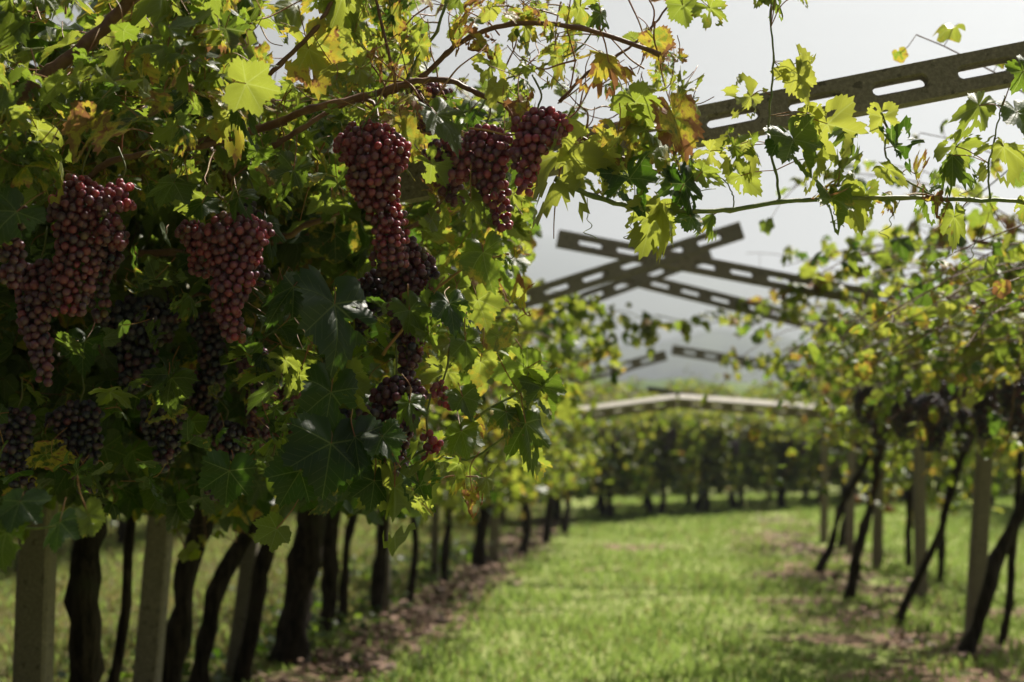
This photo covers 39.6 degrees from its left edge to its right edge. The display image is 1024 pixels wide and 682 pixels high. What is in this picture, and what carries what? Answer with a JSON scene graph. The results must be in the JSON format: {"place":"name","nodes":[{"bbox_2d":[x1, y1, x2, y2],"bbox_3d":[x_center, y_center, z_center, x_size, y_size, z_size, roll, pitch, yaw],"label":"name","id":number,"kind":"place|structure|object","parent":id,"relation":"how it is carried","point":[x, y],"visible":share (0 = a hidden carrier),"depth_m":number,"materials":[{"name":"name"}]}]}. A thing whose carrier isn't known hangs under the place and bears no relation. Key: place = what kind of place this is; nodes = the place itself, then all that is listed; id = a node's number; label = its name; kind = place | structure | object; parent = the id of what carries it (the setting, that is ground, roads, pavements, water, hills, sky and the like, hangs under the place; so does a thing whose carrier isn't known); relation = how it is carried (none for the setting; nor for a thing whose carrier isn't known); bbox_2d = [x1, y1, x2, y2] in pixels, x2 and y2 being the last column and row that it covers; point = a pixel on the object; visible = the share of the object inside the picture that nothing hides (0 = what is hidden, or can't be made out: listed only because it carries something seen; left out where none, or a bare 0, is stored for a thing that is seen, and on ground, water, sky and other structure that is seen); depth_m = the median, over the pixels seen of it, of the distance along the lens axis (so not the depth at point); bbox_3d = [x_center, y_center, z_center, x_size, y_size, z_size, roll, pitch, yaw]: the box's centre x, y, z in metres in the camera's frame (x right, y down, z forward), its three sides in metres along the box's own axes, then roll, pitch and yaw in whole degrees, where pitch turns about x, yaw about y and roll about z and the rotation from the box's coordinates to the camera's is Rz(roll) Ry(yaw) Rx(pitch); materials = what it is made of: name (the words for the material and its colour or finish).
{"place":"outdoors","nodes":[
{"label":"outdoors","id":0,"kind":"place"},
{"bbox_2d":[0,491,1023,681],"bbox_3d":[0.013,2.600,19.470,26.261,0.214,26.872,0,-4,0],"label":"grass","id":1,"kind":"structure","parent":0,"point":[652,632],"depth_m":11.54,"materials":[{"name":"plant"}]},
{"bbox_2d":[0,455,1023,681],"bbox_3d":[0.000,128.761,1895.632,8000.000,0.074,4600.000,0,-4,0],"label":"ground","id":2,"kind":"structure","parent":0,"point":[899,662],"depth_m":11.01,"materials":[{"name":"plant"}]},
{"bbox_2d":[12,329,62,681],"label":"concrete post","id":3,"kind":"object","parent":2,"relation":"on","point":[34,630],"visible":0.34,"depth_m":4.80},
{"bbox_2d":[132,515,173,681],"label":"concrete post","id":4,"kind":"object","parent":2,"relation":"on","point":[152,620],"visible":0.42,"depth_m":5.90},
{"bbox_2d":[14,266,452,681],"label":"grape vine","id":5,"kind":"object","parent":2,"relation":"on","point":[81,604],"visible":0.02,"depth_m":4.97,"materials":[{"name":"brown plant"}]},
{"bbox_2d":[225,540,259,681],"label":"concrete post","id":6,"kind":"object","parent":2,"relation":"on","point":[241,598],"visible":0.23,"depth_m":7.88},
{"bbox_2d":[0,87,532,525],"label":"grape vine","id":7,"kind":"object","parent":2,"relation":"on","point":[374,517],"visible":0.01,"depth_m":4.51,"materials":[{"name":"green plant"}]},
{"bbox_2d":[75,279,458,681],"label":"grape vine","id":8,"kind":"object","parent":2,"relation":"on","point":[122,625],"visible":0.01,"depth_m":5.62,"materials":[{"name":"brown plant"}]},
{"bbox_2d":[0,0,541,533],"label":"grape vine","id":9,"kind":"object","parent":2,"relation":"on","point":[336,244],"visible":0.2,"depth_m":3.56,"materials":[{"name":"green plant"}]},
{"bbox_2d":[98,289,181,394],"bbox_3d":[-0.879,-0.018,3.364,0.193,0.298,0.140,2,-4,-25],"label":"grape bunch","id":10,"kind":"object","parent":9,"relation":"hanging from","point":[128,307],"visible":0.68,"depth_m":3.33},
{"bbox_2d":[172,343,225,438],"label":"grape bunch","id":11,"kind":"object","parent":9,"relation":"hanging from","point":[200,397],"visible":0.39,"depth_m":3.48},
{"bbox_2d":[186,300,227,384],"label":"grape bunch","id":12,"kind":"object","parent":9,"relation":"hanging from","point":[208,355],"visible":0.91,"depth_m":3.38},
{"bbox_2d":[56,534,536,681],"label":"weeds","id":13,"kind":"object","parent":2,"relation":"on","point":[313,628],"visible":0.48,"depth_m":10.67,"materials":[{"name":"green plant"}]},
{"bbox_2d":[112,283,524,681],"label":"grape vine","id":14,"kind":"object","parent":2,"relation":"on","point":[178,636],"visible":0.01,"depth_m":6.21,"materials":[{"name":"brown plant"}]},
{"bbox_2d":[111,278,581,665],"bbox_3d":[-1.074,0.775,8.175,2.860,2.384,2.902,0,-4,0],"label":"grape vine","id":15,"kind":"object","parent":2,"relation":"on","point":[304,559],"visible":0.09,"depth_m":8.41,"materials":[{"name":"green plant"}]},
{"bbox_2d":[376,508,390,609],"bbox_3d":[-1.016,1.275,11.195,0.111,1.902,0.111,-1,-4,0],"label":"concrete post","id":16,"kind":"object","parent":2,"relation":"on","point":[386,601],"visible":0.12,"depth_m":11.11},
{"bbox_2d":[187,310,591,681],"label":"grape vine","id":17,"kind":"object","parent":2,"relation":"on","point":[227,568],"visible":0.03,"depth_m":6.79,"materials":[{"name":"brown plant"}]},
{"bbox_2d":[232,303,558,681],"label":"grape vine","id":18,"kind":"object","parent":2,"relation":"on","point":[264,559],"visible":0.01,"depth_m":7.72,"materials":[{"name":"brown plant"}]},
{"bbox_2d":[313,308,549,639],"bbox_3d":[-1.149,0.904,9.455,2.989,2.302,1.879,0,-4,0],"label":"grape vine","id":19,"kind":"object","parent":2,"relation":"on","point":[330,566],"visible":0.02,"depth_m":9.47,"materials":[{"name":"brown plant"}]},
{"bbox_2d":[430,505,438,581],"bbox_3d":[-0.713,1.398,13.289,0.076,1.867,0.077,1,-4,0],"label":"concrete post","id":20,"kind":"object","parent":2,"relation":"on","point":[435,540],"visible":0.33,"depth_m":13.22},
{"bbox_2d":[369,330,597,611],"bbox_3d":[-0.903,0.897,10.279,3.114,2.444,3.133,0,-4,0],"label":"grape vine","id":21,"kind":"object","parent":2,"relation":"on","point":[379,569],"visible":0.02,"depth_m":10.85,"materials":[{"name":"green plant"}]},
{"bbox_2d":[406,327,574,601],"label":"grape vine","id":22,"kind":"object","parent":2,"relation":"on","point":[411,587],"visible":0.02,"depth_m":11.89,"materials":[{"name":"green plant"}]},
{"bbox_2d":[487,443,503,561],"bbox_3d":[-0.159,1.557,15.542,0.121,1.885,0.120,3,-4,0],"label":"concrete post","id":23,"kind":"object","parent":2,"relation":"on","point":[494,537],"visible":0.24,"depth_m":15.45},
{"bbox_2d":[410,350,600,581],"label":"grape vine","id":24,"kind":"object","parent":2,"relation":"on","point":[445,502],"visible":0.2,"depth_m":11.50,"materials":[{"name":"green plant"}]},
{"bbox_2d":[0,0,1023,572],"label":"grape vine","id":25,"kind":"object","parent":2,"relation":"on","point":[326,446],"visible":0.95,"depth_m":2.71,"materials":[{"name":"green plant"}]},
{"bbox_2d":[0,182,29,288],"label":"grape bunch","id":26,"kind":"object","parent":25,"relation":"hanging from","point":[15,265],"visible":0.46,"depth_m":2.50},
{"bbox_2d":[0,377,35,493],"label":"grape bunch","id":27,"kind":"object","parent":25,"relation":"hanging from","point":[10,430],"visible":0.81,"depth_m":3.07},
{"bbox_2d":[13,226,70,386],"bbox_3d":[-0.888,-0.066,2.673,0.116,0.305,0.091,0,-4,0],"label":"grape bunch","id":28,"kind":"object","parent":25,"relation":"hanging from","point":[36,302],"visible":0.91,"depth_m":2.65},
{"bbox_2d":[44,374,104,493],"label":"grape bunch","id":29,"kind":"object","parent":25,"relation":"hanging from","point":[73,422],"visible":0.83,"depth_m":3.17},
{"bbox_2d":[46,142,126,316],"bbox_3d":[-0.790,-0.209,2.635,0.148,0.330,0.119,0,-4,0],"label":"grape bunch","id":30,"kind":"object","parent":25,"relation":"hanging from","point":[86,204],"visible":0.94,"depth_m":2.62,"materials":[{"name":"food"}]},
{"bbox_2d":[85,210,129,322],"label":"grape bunch","id":31,"kind":"object","parent":25,"relation":"hanging from","point":[112,260],"visible":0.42,"depth_m":2.78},
{"bbox_2d":[106,147,136,211],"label":"grape bunch","id":32,"kind":"object","parent":25,"relation":"hanging from","point":[130,204],"visible":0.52,"depth_m":2.67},
{"bbox_2d":[136,367,188,473],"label":"grape bunch","id":33,"kind":"object","parent":25,"relation":"hanging from","point":[165,435],"visible":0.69,"depth_m":3.13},
{"bbox_2d":[174,187,209,278],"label":"grape bunch","id":34,"kind":"object","parent":25,"relation":"hanging from","point":[190,229],"visible":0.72,"depth_m":2.74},
{"bbox_2d":[204,392,247,501],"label":"grape bunch","id":35,"kind":"object","parent":25,"relation":"hanging from","point":[235,430],"visible":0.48,"depth_m":3.17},
{"bbox_2d":[194,176,274,343],"bbox_3d":[-0.522,-0.154,2.674,0.150,0.318,0.104,0,-4,0],"label":"grape bunch","id":36,"kind":"object","parent":25,"relation":"hanging from","point":[223,247],"visible":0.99,"depth_m":2.65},
{"bbox_2d":[230,172,269,287],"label":"grape bunch","id":37,"kind":"object","parent":25,"relation":"hanging from","point":[261,268],"visible":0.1,"depth_m":2.96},
{"bbox_2d":[233,324,282,449],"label":"grape bunch","id":38,"kind":"object","parent":25,"relation":"hanging from","point":[254,420],"visible":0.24,"depth_m":3.18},
{"bbox_2d":[333,89,411,269],"bbox_3d":[-0.272,-0.313,2.746,0.158,0.356,0.147,0,-4,0],"label":"grape bunch","id":39,"kind":"object","parent":25,"relation":"hanging from","point":[376,156],"visible":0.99,"depth_m":2.72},
{"bbox_2d":[352,260,392,342],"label":"grape bunch","id":40,"kind":"object","parent":25,"relation":"hanging from","point":[372,285],"visible":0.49,"depth_m":2.95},
{"bbox_2d":[369,343,429,476],"bbox_3d":[-0.224,0.143,2.795,0.124,0.280,0.095,-4,-5,43],"label":"grape bunch","id":41,"kind":"object","parent":25,"relation":"hanging from","point":[388,392],"visible":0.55,"depth_m":2.78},
{"bbox_2d":[368,204,439,380],"bbox_3d":[-0.216,-0.095,2.856,0.146,0.364,0.095,0,-4,0],"label":"grape bunch","id":42,"kind":"object","parent":25,"relation":"hanging from","point":[416,273],"visible":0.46,"depth_m":2.83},
{"bbox_2d":[405,61,452,135],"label":"grape bunch","id":43,"kind":"object","parent":25,"relation":"hanging from","point":[434,91],"visible":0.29,"depth_m":2.96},
{"bbox_2d":[419,394,443,461],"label":"grape bunch","id":44,"kind":"object","parent":25,"relation":"hanging from","point":[432,440],"visible":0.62,"depth_m":2.67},
{"bbox_2d":[429,345,451,410],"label":"grape bunch","id":45,"kind":"object","parent":25,"relation":"hanging from","point":[440,388],"visible":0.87,"depth_m":2.70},
{"bbox_2d":[421,117,465,207],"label":"grape bunch","id":46,"kind":"object","parent":25,"relation":"hanging from","point":[452,186],"visible":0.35,"depth_m":2.86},
{"bbox_2d":[447,108,514,231],"bbox_3d":[-0.057,-0.343,2.732,0.148,0.274,0.098,0,-4,0],"label":"grape bunch","id":47,"kind":"object","parent":25,"relation":"hanging from","point":[475,144],"visible":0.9,"depth_m":2.71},
{"bbox_2d":[508,74,573,196],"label":"grape bunch","id":48,"kind":"object","parent":25,"relation":"hanging from","point":[529,142],"visible":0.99,"depth_m":2.65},
{"bbox_2d":[439,373,629,568],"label":"grape vine","id":49,"kind":"object","parent":2,"relation":"on","point":[479,554],"visible":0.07,"depth_m":14.41,"materials":[{"name":"green plant"}]},
{"bbox_2d":[446,368,631,555],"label":"grape vine","id":50,"kind":"object","parent":2,"relation":"on","point":[578,462],"visible":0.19,"depth_m":16.45,"materials":[{"name":"green plant"}]},
{"bbox_2d":[335,290,762,627],"bbox_3d":[-0.308,0.913,9.646,4.265,2.300,2.994,-3,-5,40],"label":"grape vine","id":51,"kind":"object","parent":2,"relation":"on","point":[601,346],"visible":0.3,"depth_m":8.79,"materials":[{"name":"green plant"}]},
{"bbox_2d":[502,370,640,542],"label":"grape vine","id":52,"kind":"object","parent":2,"relation":"on","point":[547,526],"visible":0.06,"depth_m":18.05,"materials":[{"name":"green plant"}]},
{"bbox_2d":[504,378,645,532],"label":"grape vine","id":53,"kind":"object","parent":2,"relation":"on","point":[565,525],"visible":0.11,"depth_m":20.17,"materials":[{"name":"green plant"}]},
{"bbox_2d":[540,394,656,520],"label":"grape vine","id":54,"kind":"object","parent":2,"relation":"on","point":[580,493],"visible":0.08,"depth_m":22.44,"materials":[{"name":"green plant"}]},
{"bbox_2d":[222,514,1004,681],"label":"fallen leaves","id":55,"kind":"object","parent":2,"relation":"on","point":[417,609],"visible":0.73,"depth_m":10.40,"materials":[{"name":"brown plant"}]},
{"bbox_2d":[573,394,683,518],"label":"grape vine","id":56,"kind":"object","parent":2,"relation":"on","point":[644,435],"visible":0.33,"depth_m":23.41,"materials":[{"name":"green plant"}]},
{"bbox_2d":[589,395,667,516],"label":"grape vine","id":57,"kind":"object","parent":2,"relation":"on","point":[602,505],"visible":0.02,"depth_m":23.94,"materials":[{"name":"green plant"}]},
{"bbox_2d":[605,404,719,513],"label":"grape vine","id":58,"kind":"object","parent":2,"relation":"on","point":[649,505],"visible":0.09,"depth_m":24.80,"materials":[{"name":"green plant"}]},
{"bbox_2d":[617,393,735,514],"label":"grape vine","id":59,"kind":"object","parent":2,"relation":"on","point":[674,485],"visible":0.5,"depth_m":24.31,"materials":[{"name":"green plant"}]},
{"bbox_2d":[656,397,743,510],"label":"grape vine","id":60,"kind":"object","parent":2,"relation":"on","point":[699,501],"visible":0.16,"depth_m":25.41,"materials":[{"name":"green plant"}]},
{"bbox_2d":[664,365,736,454],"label":"grape vine","id":61,"kind":"object","parent":2,"relation":"on","point":[707,389],"visible":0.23,"depth_m":33.92,"materials":[{"name":"green plant"}]},
{"bbox_2d":[668,413,765,511],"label":"grape vine","id":62,"kind":"object","parent":2,"relation":"on","point":[726,434],"visible":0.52,"depth_m":25.24,"materials":[{"name":"green plant"}]},
{"bbox_2d":[686,400,800,508],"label":"grape vine","id":63,"kind":"object","parent":2,"relation":"on","point":[754,469],"visible":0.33,"depth_m":26.02,"materials":[{"name":"green plant"}]},
{"bbox_2d":[707,398,785,507],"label":"grape vine","id":64,"kind":"object","parent":2,"relation":"on","point":[741,492],"visible":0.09,"depth_m":26.32,"materials":[{"name":"green plant"}]},
{"bbox_2d":[716,380,778,491],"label":"grape vine","id":65,"kind":"object","parent":2,"relation":"on","point":[738,395],"visible":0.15,"depth_m":34.29,"materials":[{"name":"green plant"}]},
{"bbox_2d":[735,406,832,506],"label":"grape vine","id":66,"kind":"object","parent":2,"relation":"on","point":[807,464],"visible":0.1,"depth_m":27.22,"materials":[{"name":"green plant"}]},
{"bbox_2d":[744,410,846,507],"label":"grape vine","id":67,"kind":"object","parent":2,"relation":"on","point":[791,485],"visible":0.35,"depth_m":26.79,"materials":[{"name":"green plant"}]},
{"bbox_2d":[820,421,829,542],"bbox_3d":[4.013,1.742,18.239,0.090,1.890,0.090,2,-4,0],"label":"concrete post","id":68,"kind":"object","parent":2,"relation":"on","point":[824,504],"visible":0.62,"depth_m":18.19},
{"bbox_2d":[791,411,865,487],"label":"grape vine","id":69,"kind":"object","parent":2,"relation":"on","point":[838,464],"visible":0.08,"depth_m":27.68,"materials":[{"name":"green plant"}]},
{"bbox_2d":[700,219,1000,495],"bbox_3d":[3.159,0.579,7.949,4.108,2.751,2.712,0,-4,0],"label":"grape vine","id":70,"kind":"object","parent":2,"relation":"on","point":[883,412],"visible":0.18,"depth_m":8.31,"materials":[{"name":"green plant"}]},
{"bbox_2d":[852,386,878,425],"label":"grape bunch","id":71,"kind":"object","parent":70,"relation":"hanging from","point":[859,395],"visible":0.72,"depth_m":8.56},
{"bbox_2d":[930,375,963,433],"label":"grape bunch","id":72,"kind":"object","parent":70,"relation":"hanging from","point":[945,395],"visible":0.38,"depth_m":7.67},
{"bbox_2d":[845,423,855,553],"bbox_3d":[3.941,1.627,16.538,0.090,1.889,0.091,2,-4,0],"label":"concrete post","id":73,"kind":"object","parent":2,"relation":"on","point":[850,525],"visible":0.5,"depth_m":16.48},
{"bbox_2d":[753,366,953,547],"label":"grape vine","id":74,"kind":"object","parent":2,"relation":"on","point":[842,531],"visible":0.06,"depth_m":17.41,"materials":[{"name":"green plant"}]},
{"bbox_2d":[719,210,1023,469],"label":"grape vine","id":75,"kind":"object","parent":2,"relation":"on","point":[806,269],"visible":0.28,"depth_m":7.18,"materials":[{"name":"green plant"}]},
{"bbox_2d":[556,230,991,321],"bbox_3d":[1.668,-0.261,7.384,2.930,0.088,0.052,10,-5,-5],"label":"pergola arm","id":76,"kind":"object","parent":75,"relation":"attached to","point":[568,240],"visible":0.47,"depth_m":7.30},
{"bbox_2d":[889,377,919,438],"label":"grape bunch","id":77,"kind":"object","parent":75,"relation":"hanging from","point":[899,421],"visible":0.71,"depth_m":8.12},
{"bbox_2d":[909,386,950,452],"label":"grape bunch","id":78,"kind":"object","parent":75,"relation":"hanging from","point":[938,430],"visible":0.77,"depth_m":7.00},
{"bbox_2d":[962,372,1000,439],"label":"grape bunch","id":79,"kind":"object","parent":75,"relation":"hanging from","point":[989,399],"visible":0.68,"depth_m":6.83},
{"bbox_2d":[998,373,1023,433],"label":"grape bunch","id":80,"kind":"object","parent":75,"relation":"hanging from","point":[1006,391],"visible":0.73,"depth_m":6.41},
{"bbox_2d":[833,429,911,500],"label":"grape vine","id":81,"kind":"object","parent":2,"relation":"on","point":[865,481],"visible":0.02,"depth_m":28.62,"materials":[{"name":"green plant"}]},
{"bbox_2d":[872,454,883,570],"bbox_3d":[3.718,1.482,14.436,0.096,1.882,0.097,2,-4,0],"label":"concrete post","id":82,"kind":"object","parent":2,"relation":"on","point":[877,540],"visible":0.39,"depth_m":14.37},
{"bbox_2d":[752,316,1007,625],"bbox_3d":[3.291,0.956,10.374,2.790,2.351,2.081,0,-4,0],"label":"grape vine","id":83,"kind":"object","parent":2,"relation":"on","point":[915,582],"visible":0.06,"depth_m":10.29,"materials":[{"name":"green plant"}]},
{"bbox_2d":[760,345,1003,566],"bbox_3d":[4.117,1.165,14.768,2.898,2.490,2.330,0,-4,0],"label":"grape vine","id":84,"kind":"object","parent":2,"relation":"on","point":[908,529],"visible":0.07,"depth_m":14.80,"materials":[{"name":"green plant"}]},
{"bbox_2d":[748,159,1023,504],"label":"grape vine","id":85,"kind":"object","parent":2,"relation":"on","point":[1011,370],"visible":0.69,"depth_m":5.72,"materials":[{"name":"green plant"}]},
{"bbox_2d":[763,376,1008,571],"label":"grape vine","id":86,"kind":"object","parent":2,"relation":"on","point":[824,558],"visible":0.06,"depth_m":14.19,"materials":[{"name":"green plant"}]},
{"bbox_2d":[764,318,1023,643],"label":"grape vine","id":87,"kind":"object","parent":2,"relation":"on","point":[1010,585],"visible":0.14,"depth_m":9.41,"materials":[{"name":"green plant"}]},
{"bbox_2d":[868,399,891,444],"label":"grape bunch","id":88,"kind":"object","parent":87,"relation":"hanging from","point":[874,426],"visible":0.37,"depth_m":9.42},
{"bbox_2d":[953,403,973,451],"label":"grape bunch","id":89,"kind":"object","parent":87,"relation":"hanging from","point":[962,417],"visible":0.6,"depth_m":9.40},
{"bbox_2d":[769,354,1023,582],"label":"grape vine","id":90,"kind":"object","parent":2,"relation":"on","point":[941,553],"visible":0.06,"depth_m":13.07,"materials":[{"name":"green plant"}]},
{"bbox_2d":[671,345,843,378],"bbox_3d":[2.932,0.319,13.409,2.942,0.090,0.052,9,-5,-7],"label":"pergola arm","id":91,"kind":"object","parent":90,"relation":"attached to","point":[680,350],"visible":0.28,"depth_m":13.25},
{"bbox_2d":[678,394,853,420],"bbox_3d":[2.599,0.649,13.382,2.061,0.124,0.091,4,25,11],"label":"pergola arm","id":92,"kind":"object","parent":90,"relation":"attached to","point":[685,401],"visible":0.65,"depth_m":13.44},
{"bbox_2d":[570,394,677,420],"bbox_3d":[0.954,0.669,13.732,1.291,0.123,0.090,-8,22,13],"label":"pergola arm","id":93,"kind":"object","parent":92,"relation":"attached to","point":[648,404],"visible":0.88,"depth_m":13.67},
{"bbox_2d":[773,299,1023,656],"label":"grape vine","id":94,"kind":"object","parent":2,"relation":"on","point":[997,555],"visible":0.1,"depth_m":8.86,"materials":[{"name":"green plant"}]},
{"bbox_2d":[602,268,937,346],"bbox_3d":[1.901,-0.120,9.079,2.739,0.088,0.052,13,-5,-5],"label":"pergola arm","id":95,"kind":"object","parent":94,"relation":"on","point":[675,288],"visible":0.4,"depth_m":8.99},
{"bbox_2d":[790,341,1013,599],"bbox_3d":[3.816,1.098,11.843,2.837,2.258,2.252,0,-4,0],"label":"grape vine","id":96,"kind":"object","parent":2,"relation":"on","point":[855,560],"visible":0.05,"depth_m":11.91,"materials":[{"name":"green plant"}]},
{"bbox_2d":[804,22,1023,394],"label":"grape vine","id":97,"kind":"object","parent":2,"relation":"on","point":[1008,255],"visible":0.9,"depth_m":4.42,"materials":[{"name":"green plant"}]},
{"bbox_2d":[913,434,927,599],"bbox_3d":[3.439,1.320,11.999,0.095,1.885,0.096,0,-4,0],"label":"concrete post","id":98,"kind":"object","parent":2,"relation":"on","point":[919,514],"visible":0.51,"depth_m":11.95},
{"bbox_2d":[963,402,995,637],"bbox_3d":[3.223,1.175,9.775,0.111,1.901,0.109,5,-4,0],"label":"concrete post","id":99,"kind":"object","parent":2,"relation":"on","point":[980,524],"visible":0.55,"depth_m":9.72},
{"bbox_2d":[943,432,1022,508],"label":"grape vine","id":100,"kind":"object","parent":2,"relation":"on","point":[1004,476],"visible":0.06,"depth_m":26.42,"materials":[{"name":"green plant"}]},
{"bbox_2d":[4,0,1023,290],"label":"sky","id":101,"kind":"structure","parent":0,"point":[846,37],"materials":[{"name":"white"}]},
{"bbox_2d":[512,350,666,399],"bbox_3d":[0.352,0.393,12.402,2.085,0.090,0.053,-15,-2,-6],"label":"pergola arm","id":102,"kind":"object","parent":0,"point":[657,357],"visible":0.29,"depth_m":12.46},
{"bbox_2d":[525,250,711,315],"bbox_3d":[0.383,-0.233,8.760,1.798,0.088,0.053,-20,-3,-3],"label":"pergola arm","id":103,"kind":"object","parent":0,"point":[639,279],"visible":0.38,"depth_m":8.75},
{"bbox_2d":[498,221,744,316],"bbox_3d":[0.251,-0.268,7.084,1.879,0.088,0.052,-18,-4,-1],"label":"pergola arm","id":104,"kind":"object","parent":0,"point":[689,246],"visible":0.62,"depth_m":7.07},
{"bbox_2d":[528,329,829,383],"bbox_3d":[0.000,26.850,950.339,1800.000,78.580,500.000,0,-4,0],"label":"hill","id":105,"kind":"structure","parent":0,"point":[713,340],"depth_m":874.04,"materials":[{"name":"grey"}]},
{"bbox_2d":[576,378,783,398],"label":"hill","id":106,"kind":"structure","parent":0,"point":[739,386],"depth_m":321.50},
{"bbox_2d":[399,41,1023,204],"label":"pergola arm","id":107,"kind":"object","parent":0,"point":[941,79],"visible":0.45,"depth_m":3.13},
{"bbox_2d":[454,235,976,345],"bbox_3d":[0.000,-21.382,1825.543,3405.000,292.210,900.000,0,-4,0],"label":"mountain","id":108,"kind":"structure","parent":0,"point":[551,262],"depth_m":1681.90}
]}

